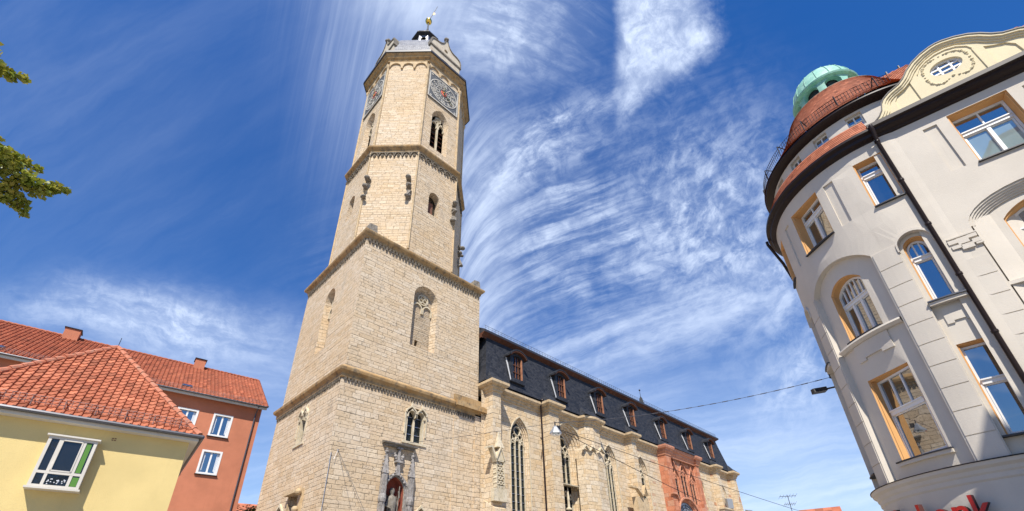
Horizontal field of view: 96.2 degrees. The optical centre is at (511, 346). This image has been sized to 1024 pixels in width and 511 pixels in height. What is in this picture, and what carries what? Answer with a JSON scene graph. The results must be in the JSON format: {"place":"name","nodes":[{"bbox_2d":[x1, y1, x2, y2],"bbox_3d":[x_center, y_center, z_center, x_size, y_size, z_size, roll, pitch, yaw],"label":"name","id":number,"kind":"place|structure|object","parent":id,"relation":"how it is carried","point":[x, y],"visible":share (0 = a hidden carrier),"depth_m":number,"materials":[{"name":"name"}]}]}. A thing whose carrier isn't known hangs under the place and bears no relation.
{"place":"outdoors","nodes":[
{"label":"outdoors","id":0,"kind":"place"},
{"bbox_2d":[0,338,204,510],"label":"yellow house","id":1,"kind":"structure","parent":0,"point":[111,428],"depth_m":15.41,"materials":[{"name":"paint"}]},
{"bbox_2d":[23,433,100,493],"bbox_3d":[-14.147,3.693,14.504,1.308,1.660,0.380,20,-36,-34],"label":"box window","id":2,"kind":"structure","parent":1,"relation":"in","point":[64,461],"depth_m":14.41,"materials":[{"name":"white glass"}]},
{"bbox_2d":[236,503,256,510],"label":"house","id":3,"kind":"structure","parent":0,"point":[244,507],"depth_m":68.22,"materials":[{"name":"red tile"}]},
{"bbox_2d":[237,505,256,510],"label":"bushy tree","id":4,"kind":"object","parent":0,"point":[250,509],"visible":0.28,"depth_m":45.16,"materials":[{"name":"green plant"}]},
{"bbox_2d":[0,0,1023,510],"label":"sky","id":5,"kind":"structure","parent":0,"point":[617,154],"materials":[{"name":"blue"}]},
{"bbox_2d":[478,325,743,510],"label":"church nave","id":6,"kind":"structure","parent":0,"point":[539,467],"depth_m":44.90,"materials":[{"name":"stone"}]},
{"bbox_2d":[511,423,525,510],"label":"window","id":7,"kind":"structure","parent":6,"relation":"in","point":[517,445],"depth_m":38.28,"materials":[{"name":"grey glass"}]},
{"bbox_2d":[560,435,571,483],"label":"window","id":8,"kind":"structure","parent":6,"relation":"in","point":[565,457],"depth_m":44.04,"materials":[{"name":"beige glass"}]},
{"bbox_2d":[563,483,578,510],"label":"window","id":9,"kind":"structure","parent":6,"relation":"in","point":[568,497],"depth_m":42.13,"materials":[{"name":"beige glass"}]},
{"bbox_2d":[604,450,617,510],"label":"window","id":10,"kind":"structure","parent":6,"relation":"in","point":[609,468],"depth_m":47.12,"materials":[{"name":"beige glass"}]},
{"bbox_2d":[639,464,647,498],"bbox_3d":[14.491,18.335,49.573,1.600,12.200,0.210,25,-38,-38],"label":"statue","id":11,"kind":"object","parent":6,"relation":"in","point":[642,476],"depth_m":51.91,"materials":[{"name":"beige stone"}]},
{"bbox_2d":[672,459,680,500],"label":"window","id":12,"kind":"structure","parent":6,"relation":"in","point":[673,464],"depth_m":56.07,"materials":[{"name":"red glass"}]},
{"bbox_2d":[680,462,689,497],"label":"window","id":13,"kind":"structure","parent":6,"relation":"in","point":[683,477],"depth_m":57.34,"materials":[{"name":"red stone"}]},
{"bbox_2d":[689,465,697,504],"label":"window","id":14,"kind":"structure","parent":6,"relation":"in","point":[692,485],"depth_m":58.36,"materials":[{"name":"red stone"}]},
{"bbox_2d":[725,498,733,508],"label":"floodlight","id":15,"kind":"object","parent":6,"relation":"attached to","point":[729,502],"visible":0.86,"depth_m":61.57,"materials":[{"name":"grey metal"}]},
{"bbox_2d":[763,25,1023,510],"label":"corner building","id":16,"kind":"structure","parent":0,"point":[894,202],"depth_m":12.91,"materials":[{"name":"grey paint"}]},
{"bbox_2d":[555,377,829,422],"bbox_3d":[6.431,2.242,18.002,10.619,0.671,0.030,-18,-33,27],"label":"cable","id":17,"kind":"object","parent":16,"relation":"attached to","point":[697,406],"visible":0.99,"depth_m":17.44,"materials":[{"name":"grey plastic"}]},
{"bbox_2d":[781,242,795,288],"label":"window","id":18,"kind":"structure","parent":16,"relation":"in","point":[783,251],"depth_m":17.65,"materials":[{"name":"orange paint"}]},
{"bbox_2d":[793,158,801,168],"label":"attic window","id":19,"kind":"structure","parent":16,"relation":"in","point":[798,161],"depth_m":17.02,"materials":[{"name":"white paint"}]},
{"bbox_2d":[791,192,834,256],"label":"window","id":20,"kind":"structure","parent":16,"relation":"in","point":[813,227],"depth_m":15.81,"materials":[{"name":"white paint"}]},
{"bbox_2d":[804,308,839,386],"bbox_3d":[10.600,-0.064,15.612,0.420,2.970,0.817,-15,-32,24],"label":"window","id":21,"kind":"structure","parent":16,"relation":"in","point":[828,368],"depth_m":15.92,"materials":[{"name":"white paint"}]},
{"bbox_2d":[815,135,828,148],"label":"attic window","id":22,"kind":"structure","parent":16,"relation":"in","point":[824,139],"depth_m":16.15,"materials":[{"name":"white paint"}]},
{"bbox_2d":[811,386,834,394],"bbox_3d":[10.507,1.458,15.516,0.674,0.200,0.289,-10,-30,15],"label":"security light","id":23,"kind":"object","parent":16,"relation":"attached to","point":[819,390],"visible":1,"depth_m":15.46,"materials":[{"name":"black metal"}]},
{"bbox_2d":[845,114,865,127],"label":"attic window","id":24,"kind":"structure","parent":16,"relation":"in","point":[858,118],"depth_m":15.44,"materials":[{"name":"glass"}]},
{"bbox_2d":[831,274,902,363],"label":"window","id":25,"kind":"structure","parent":16,"relation":"in","point":[867,334],"depth_m":13.86,"materials":[{"name":"white paint"}]},
{"bbox_2d":[852,152,905,207],"bbox_3d":[11.162,-5.018,13.971,0.417,1.825,0.762,25,-38,-38],"label":"window","id":26,"kind":"structure","parent":16,"relation":"in","point":[875,183],"depth_m":14.15,"materials":[{"name":"blue glass"}]},
{"bbox_2d":[868,362,954,466],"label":"window","id":27,"kind":"structure","parent":16,"relation":"in","point":[914,430],"depth_m":12.35,"materials":[{"name":"white paint"}]},
{"bbox_2d":[895,227,969,324],"bbox_3d":[11.244,-1.933,12.274,0.500,2.970,0.817,25,-38,-38],"label":"window","id":28,"kind":"structure","parent":16,"relation":"in","point":[936,284],"depth_m":12.41,"materials":[{"name":"white paint"}]},
{"bbox_2d":[893,495,989,510],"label":"letter sign","id":29,"kind":"object","parent":16,"relation":"attached to","point":[972,502],"visible":1,"depth_m":10.33,"materials":[{"name":"red"}]},
{"bbox_2d":[946,90,1023,161],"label":"window","id":30,"kind":"structure","parent":16,"relation":"in","point":[993,126],"depth_m":12.83,"materials":[{"name":"glass"}]},
{"bbox_2d":[956,338,1023,437],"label":"window","id":31,"kind":"structure","parent":16,"relation":"in","point":[1000,395],"depth_m":10.84,"materials":[{"name":"blue glass"}]},
{"bbox_2d":[1004,199,1023,246],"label":"window","id":32,"kind":"structure","parent":16,"relation":"in","point":[1018,209],"depth_m":11.86,"materials":[{"name":"white paint"}]},
{"bbox_3d":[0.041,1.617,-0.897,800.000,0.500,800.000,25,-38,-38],"label":"ground","id":33,"kind":"structure","parent":0,"visible":0},
{"bbox_2d":[0,42,71,218],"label":"linden tree","id":34,"kind":"object","parent":33,"relation":"on","point":[13,162],"visible":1,"depth_m":6.25,"materials":[{"name":"green plant"}]},
{"bbox_2d":[0,320,268,510],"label":"apartment building","id":35,"kind":"structure","parent":33,"relation":"on","point":[221,410],"depth_m":39.82,"materials":[{"name":"paint"}]},
{"bbox_2d":[178,406,198,424],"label":"window","id":36,"kind":"structure","parent":35,"relation":"in","point":[192,414],"depth_m":39.27,"materials":[{"name":"white paint"}]},
{"bbox_2d":[194,449,222,476],"bbox_3d":[-25.536,9.826,38.733,1.652,2.089,0.332,21,-36,-34],"label":"window","id":37,"kind":"structure","parent":35,"relation":"in","point":[209,462],"depth_m":38.79,"materials":[{"name":"white paint"}]},
{"bbox_2d":[206,413,233,438],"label":"window","id":38,"kind":"structure","parent":35,"relation":"in","point":[220,426],"depth_m":40.37,"materials":[{"name":"white paint"}]},
{"bbox_2d":[799,506,841,510],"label":"house","id":39,"kind":"structure","parent":33,"relation":"on","point":[837,508],"depth_m":63.53,"materials":[{"name":"red tile"}]},
{"bbox_2d":[779,495,796,509],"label":"tv antenna","id":40,"kind":"object","parent":39,"relation":"on","point":[788,499],"visible":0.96,"depth_m":66.82,"materials":[{"name":"grey metal"}]},
{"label":"church terrace","id":41,"kind":"structure","parent":0,"visible":0},
{"bbox_2d":[256,6,486,510],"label":"church tower","id":42,"kind":"structure","parent":41,"relation":"on","point":[387,351],"depth_m":35.95,"materials":[{"name":"stone"}]},
{"bbox_2d":[276,504,282,510],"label":"window","id":43,"kind":"structure","parent":42,"relation":"in","point":[280,505],"depth_m":29.83,"materials":[{"name":"beige stone"}]},
{"bbox_2d":[283,487,304,510],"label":"window","id":44,"kind":"structure","parent":42,"relation":"in","point":[299,491],"depth_m":27.89,"materials":[{"name":"beige stone"}]},
{"bbox_2d":[292,404,308,448],"bbox_3d":[-14.534,5.541,32.060,0.530,2.980,1.700,25,-38,-38],"label":"window","id":45,"kind":"structure","parent":42,"relation":"in","point":[302,418],"depth_m":32.20,"materials":[{"name":"beige stone"}]},
{"bbox_2d":[324,300,333,346],"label":"blind window","id":46,"kind":"structure","parent":42,"relation":"in","point":[329,316],"depth_m":37.44,"materials":[{"name":"stone"}]},
{"bbox_2d":[385,486,399,510],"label":"statue","id":47,"kind":"object","parent":42,"relation":"in","point":[391,502],"visible":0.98,"depth_m":29.12,"materials":[{"name":"stone"}]},
{"bbox_2d":[401,402,427,447],"bbox_3d":[-6.905,5.511,32.509,1.960,3.030,0.530,25,-38,-38],"label":"window","id":48,"kind":"structure","parent":42,"relation":"in","point":[414,421],"depth_m":32.60,"materials":[{"name":"beige glass"}]},
{"bbox_2d":[410,292,431,350],"bbox_3d":[-7.535,-2.034,37.375,1.900,5.550,0.580,25,-38,-38],"label":"blind window","id":49,"kind":"structure","parent":42,"relation":"in","point":[422,314],"depth_m":37.29,"materials":[{"name":"stone"}]},
{"bbox_2d":[428,197,434,215],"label":"window","id":50,"kind":"structure","parent":42,"relation":"in","point":[431,206],"depth_m":43.27,"materials":[{"name":"brown glass"}]},
{"bbox_2d":[429,117,443,152],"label":"belfry window","id":51,"kind":"structure","parent":42,"relation":"in","point":[435,134],"depth_m":48.81,"materials":[{"name":"beige stone"}]},
{"bbox_2d":[338,423,551,449],"bbox_3d":[-4.285,4.821,24.149,14.579,1.314,0.023,-18,-33,27],"label":"cable","id":52,"kind":"object","parent":42,"relation":"attached to","point":[453,437],"visible":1,"depth_m":23.32,"materials":[{"name":"grey plastic"}]},
{"bbox_2d":[549,422,561,436],"bbox_3d":[1.929,3.667,20.425,0.560,0.640,0.491,0,-29,-3],"label":"hanging street lamp","id":53,"kind":"object","parent":52,"relation":"hanging from","point":[555,431],"visible":1,"depth_m":20.23,"materials":[{"name":"grey metal"}]},
{"bbox_2d":[560,430,699,500],"bbox_3d":[5.938,5.887,22.292,9.646,2.354,0.028,17,-34,-30],"label":"cable","id":54,"kind":"object","parent":53,"relation":"attached to","point":[629,466],"visible":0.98,"depth_m":22.08,"materials":[{"name":"black metal"}]},
{"bbox_2d":[561,430,798,510],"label":"cable","id":55,"kind":"object","parent":53,"relation":"attached to","point":[676,470],"visible":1,"depth_m":25.11,"materials":[{"name":"black metal"}]}
]}

